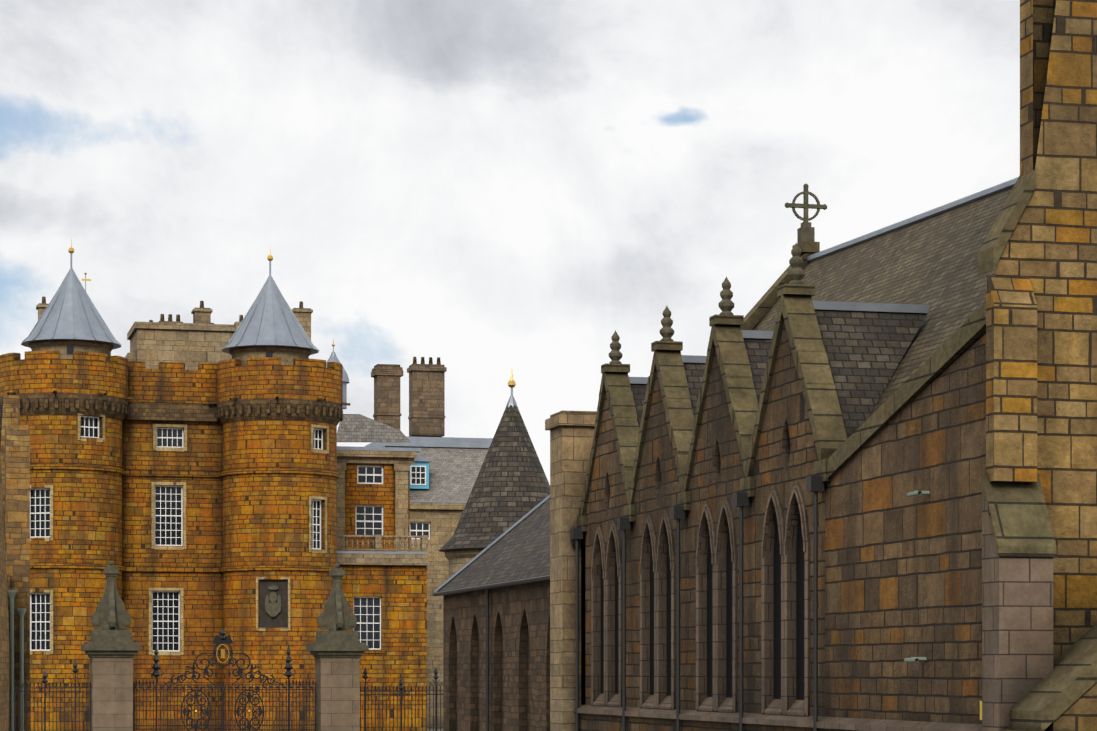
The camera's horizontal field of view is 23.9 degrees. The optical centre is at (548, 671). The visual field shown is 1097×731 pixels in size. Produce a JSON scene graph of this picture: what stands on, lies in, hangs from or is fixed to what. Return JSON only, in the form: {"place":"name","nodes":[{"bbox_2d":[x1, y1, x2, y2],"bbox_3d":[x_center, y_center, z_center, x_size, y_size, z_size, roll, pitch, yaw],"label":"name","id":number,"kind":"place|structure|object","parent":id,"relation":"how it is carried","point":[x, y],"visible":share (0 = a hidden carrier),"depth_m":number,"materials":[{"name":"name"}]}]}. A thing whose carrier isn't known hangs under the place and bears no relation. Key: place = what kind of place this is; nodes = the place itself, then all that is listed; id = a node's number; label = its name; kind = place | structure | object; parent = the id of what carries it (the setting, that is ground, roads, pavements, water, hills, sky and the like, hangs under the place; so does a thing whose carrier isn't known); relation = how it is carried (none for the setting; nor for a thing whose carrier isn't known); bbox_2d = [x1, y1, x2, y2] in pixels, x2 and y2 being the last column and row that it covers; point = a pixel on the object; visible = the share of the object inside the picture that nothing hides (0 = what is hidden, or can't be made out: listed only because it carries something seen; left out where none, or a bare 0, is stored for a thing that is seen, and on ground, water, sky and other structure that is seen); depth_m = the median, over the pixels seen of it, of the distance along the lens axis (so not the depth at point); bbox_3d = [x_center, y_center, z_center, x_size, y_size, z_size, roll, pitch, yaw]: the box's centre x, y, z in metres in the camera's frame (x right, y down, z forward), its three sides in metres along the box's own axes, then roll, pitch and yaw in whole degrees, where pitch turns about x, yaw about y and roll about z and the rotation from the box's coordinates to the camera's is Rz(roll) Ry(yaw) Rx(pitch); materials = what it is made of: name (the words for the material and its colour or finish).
{"place":"outdoors","nodes":[
{"label":"outdoors","id":0,"kind":"place"},
{"bbox_2d":[0,404,2,450],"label":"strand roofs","id":1,"kind":"structure","parent":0,"point":[1,411],"depth_m":106.36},
{"bbox_2d":[434,388,549,591],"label":"flashing","id":2,"kind":"object","parent":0,"point":[511,401],"visible":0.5,"depth_m":75.59,"materials":[{"name":"grey metal"}]},
{"bbox_2d":[443,580,549,730],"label":"school walls","id":3,"kind":"structure","parent":0,"point":[519,657],"depth_m":69.67,"materials":[{"name":"brown stone"}]},
{"bbox_2d":[433,575,549,730],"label":"gutter and downpipe","id":4,"kind":"object","parent":3,"relation":"attached to","point":[487,587],"visible":0.81,"depth_m":69.87,"materials":[{"name":"black metal"}]},
{"bbox_2d":[0,0,1019,484],"label":"sky","id":5,"kind":"structure","parent":0,"point":[489,189],"materials":[{"name":"white"}]},
{"bbox_2d":[545,410,596,730],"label":"stone pillar","id":6,"kind":"structure","parent":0,"point":[571,436],"depth_m":60.56,"materials":[{"name":"beige stone"}]},
{"bbox_2d":[825,334,985,723],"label":"church wall","id":7,"kind":"structure","parent":0,"point":[903,575],"depth_m":40.44,"materials":[{"name":"brown stone"}]},
{"bbox_2d":[904,491,929,662],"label":"church pipe stubs","id":8,"kind":"object","parent":7,"relation":"attached to","point":[912,659],"visible":1,"depth_m":39.80,"materials":[{"name":"grey metal"}]},
{"bbox_2d":[980,701,981,719],"bbox_3d":[6.348,0.564,37.722,0.025,0.280,0.280,0,0,-14],"label":"wall sign","id":9,"kind":"object","parent":7,"relation":"attached to","point":[980,710],"visible":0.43,"depth_m":37.81,"materials":[{"name":"yellow paint"}]},
{"bbox_2d":[1044,682,1096,730],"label":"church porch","id":10,"kind":"object","parent":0,"point":[1080,714],"depth_m":35.53,"materials":[{"name":"beige stone"}]},
{"label":"ground","id":11,"kind":"structure","parent":0,"visible":0},
{"bbox_2d":[0,351,342,730],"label":"palace tower walls","id":12,"kind":"structure","parent":11,"relation":"on","point":[252,486],"depth_m":138.37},
{"bbox_2d":[29,322,310,369],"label":"palace tower caphouse","id":13,"kind":"object","parent":12,"relation":"on","point":[191,346],"visible":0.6,"depth_m":143.55,"materials":[{"name":"beige stone"}]},
{"bbox_2d":[36,303,312,339],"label":"chimneys","id":14,"kind":"object","parent":13,"relation":"on","point":[203,316],"visible":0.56,"depth_m":146.97,"materials":[{"name":"beige stone"}]},
{"bbox_2d":[42,297,302,323],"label":"chimney pots","id":15,"kind":"object","parent":14,"relation":"on","point":[178,316],"visible":0.69,"depth_m":146.51,"materials":[{"name":"brown ceramic"}]},
{"bbox_2d":[21,253,319,354],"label":"conical roofs","id":16,"kind":"structure","parent":12,"relation":"on","point":[70,312],"depth_m":138.96,"materials":[{"name":"grey metal"}]},
{"bbox_2d":[68,238,272,280],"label":"roof finials","id":17,"kind":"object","parent":16,"relation":"on","point":[269,257],"visible":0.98,"depth_m":139.12,"materials":[{"name":"gold metal"}]},
{"bbox_2d":[0,391,349,424],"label":"palace tower corbels","id":18,"kind":"object","parent":12,"relation":"attached to","point":[235,409],"visible":0.69,"depth_m":138.08,"materials":[{"name":"brown stone"}]},
{"bbox_2d":[30,416,322,651],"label":"windows","id":19,"kind":"structure","parent":12,"relation":"in","point":[160,537],"depth_m":140.24,"materials":[{"name":"white wood"}]},
{"bbox_2d":[31,346,320,649],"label":"palace tower glass","id":20,"kind":"object","parent":19,"relation":"in","point":[173,522],"visible":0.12,"depth_m":140.36,"materials":[{"name":"glass"}]},
{"bbox_2d":[30,414,328,654],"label":"window surrounds","id":21,"kind":"object","parent":12,"relation":"attached to","point":[153,484],"visible":0.85,"depth_m":139.66,"materials":[{"name":"beige stone"}]},
{"bbox_2d":[265,586,280,616],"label":"palace tower plaque relief","id":22,"kind":"object","parent":12,"relation":"attached to","point":[273,608],"visible":1,"depth_m":138.09,"materials":[{"name":"stone"}]},
{"bbox_2d":[260,579,286,627],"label":"heraldic panel","id":23,"kind":"object","parent":12,"relation":"attached to","point":[267,620],"depth_m":138.28,"materials":[{"name":"grey stone"}]},
{"bbox_2d":[90,657,359,730],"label":"gate pillars","id":24,"kind":"structure","parent":11,"relation":"on","point":[337,680],"depth_m":84.59,"materials":[{"name":"grey stone"}]},
{"bbox_2d":[81,561,368,657],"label":"pillar cap sculptures","id":25,"kind":"object","parent":24,"relation":"on","point":[111,617],"visible":0.98,"depth_m":83.71},
{"bbox_2d":[15,628,442,730],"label":"wrought iron gate","id":26,"kind":"structure","parent":24,"relation":"attached to","point":[222,639],"depth_m":84.49,"materials":[{"name":"black metal"}]},
{"bbox_2d":[194,644,250,712],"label":"gate emblems","id":27,"kind":"object","parent":26,"relation":"attached to","point":[222,656],"visible":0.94,"depth_m":84.45,"materials":[{"name":"gold metal"}]},
{"bbox_2d":[338,463,426,730],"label":"stone wall","id":28,"kind":"structure","parent":11,"relation":"on","point":[400,591],"depth_m":145.34,"materials":[{"name":"stone"}]},
{"bbox_2d":[354,465,429,649],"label":"window panes","id":29,"kind":"structure","parent":28,"relation":"in","point":[373,528],"depth_m":149.56,"materials":[{"name":"white wood"}]},
{"bbox_2d":[337,450,465,728],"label":"palace range","id":30,"kind":"structure","parent":11,"relation":"on","point":[443,519],"depth_m":149.76,"materials":[{"name":"grey stone"}]},
{"bbox_2d":[354,467,428,647],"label":"palace wing glass","id":31,"kind":"object","parent":30,"relation":"on","point":[367,638],"visible":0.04,"depth_m":149.53,"materials":[{"name":"grey glass"}]},
{"bbox_2d":[326,347,492,553],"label":"roof flashing","id":32,"kind":"object","parent":30,"relation":"on","point":[446,442],"visible":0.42,"depth_m":173.09,"materials":[{"name":"grey metal"}]},
{"bbox_2d":[342,382,346,408],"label":"palace cupola drum","id":33,"kind":"object","parent":32,"relation":"attached to","point":[344,394],"visible":0.23,"depth_m":155.28,"materials":[{"name":"white paint"}]},
{"bbox_2d":[371,364,446,436],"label":"chimney stacks","id":34,"kind":"object","parent":32,"relation":"attached to","point":[426,417],"visible":0.94,"depth_m":174.50,"materials":[{"name":"beige stone"}]},
{"bbox_2d":[413,357,440,364],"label":"chimney pots","id":35,"kind":"object","parent":34,"relation":"on","point":[423,360],"visible":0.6,"depth_m":175.23,"materials":[{"name":"brown ceramic"}]},
{"bbox_2d":[337,414,488,500],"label":"slate roof","id":36,"kind":"structure","parent":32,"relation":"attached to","point":[453,473],"depth_m":170.54,"materials":[{"name":"grey stone"}]},
{"bbox_2d":[410,461,428,488],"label":"window frame","id":37,"kind":"object","parent":32,"relation":"attached to","point":[420,463],"visible":0.33,"depth_m":169.70,"materials":[{"name":"blue paint"}]},
{"bbox_2d":[445,548,484,577],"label":"turret wall","id":38,"kind":"structure","parent":11,"relation":"on","point":[458,559],"depth_m":78.70,"materials":[{"name":"grey stone"}]},
{"bbox_2d":[438,405,549,591],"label":"slate roof","id":39,"kind":"structure","parent":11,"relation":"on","point":[511,487],"depth_m":78.46,"materials":[{"name":"grey stone"}]},
{"bbox_2d":[508,369,515,387],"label":"gilded finial","id":40,"kind":"object","parent":39,"relation":"on","point":[511,383],"visible":0.98,"depth_m":79.80,"materials":[{"name":"gold metal"}]},
{"bbox_2d":[579,321,834,730],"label":"church wall","id":41,"kind":"structure","parent":11,"relation":"on","point":[786,401],"depth_m":51.00,"materials":[{"name":"stone"}]},
{"bbox_2d":[570,476,823,730],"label":"drainpipes","id":42,"kind":"object","parent":41,"relation":"attached to","point":[814,485],"visible":0.96,"depth_m":52.16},
{"bbox_2d":[601,440,803,699],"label":"lancet windows","id":43,"kind":"structure","parent":41,"relation":"in","point":[799,622],"depth_m":50.15,"materials":[{"name":"black glass"}]},
{"bbox_2d":[574,420,981,730],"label":"window surrounds","id":44,"kind":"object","parent":41,"relation":"attached to","point":[788,709],"depth_m":50.31,"materials":[{"name":"stone"}]},
{"bbox_2d":[577,168,1096,730],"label":"gable copings","id":45,"kind":"object","parent":41,"relation":"on","point":[1019,518],"visible":0.75,"depth_m":45.48,"materials":[{"name":"beige stone"}]},
{"bbox_2d":[609,184,826,363],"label":"stone finials","id":46,"kind":"object","parent":45,"relation":"on","point":[805,232],"visible":0.94,"depth_m":54.34,"materials":[{"name":"grey stone"}]},
{"bbox_2d":[753,187,1012,416],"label":"slate roof","id":47,"kind":"structure","parent":41,"relation":"on","point":[932,262],"depth_m":50.94,"materials":[{"name":"grey stone"}]},
{"bbox_2d":[630,310,926,438],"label":"dormer roofs","id":48,"kind":"structure","parent":47,"relation":"on","point":[865,351],"depth_m":46.27,"materials":[{"name":"grey stone"}]},
{"bbox_2d":[629,177,1018,383],"bbox_3d":[6.546,-6.646,49.627,5.138,6.490,23.655,0,0,-14],"label":"roof ridge flashing","id":49,"kind":"object","parent":47,"relation":"on","point":[870,307],"visible":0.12,"depth_m":51.60,"materials":[{"name":"grey metal"}]},
{"bbox_2d":[581,0,1096,703],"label":"stone wall","id":50,"kind":"structure","parent":11,"relation":"on","point":[1041,352],"depth_m":37.19,"materials":[{"name":"stone"}]},
{"bbox_2d":[982,488,1052,730],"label":"buttress","id":51,"kind":"structure","parent":50,"relation":"attached to","point":[1017,629],"depth_m":36.43,"materials":[{"name":"beige stone"}]},
{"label":"abbey strand pavement","id":52,"kind":"object","parent":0,"visible":0},
{"bbox_2d":[0,395,29,730],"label":"strand walls","id":53,"kind":"structure","parent":52,"relation":"on","point":[15,508],"depth_m":100.06,"materials":[{"name":"beige stone"}]},
{"bbox_2d":[8,590,25,730],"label":"downpipes","id":54,"kind":"object","parent":53,"relation":"attached to","point":[21,611],"visible":1,"depth_m":99.68,"materials":[{"name":"black metal"}]}
]}

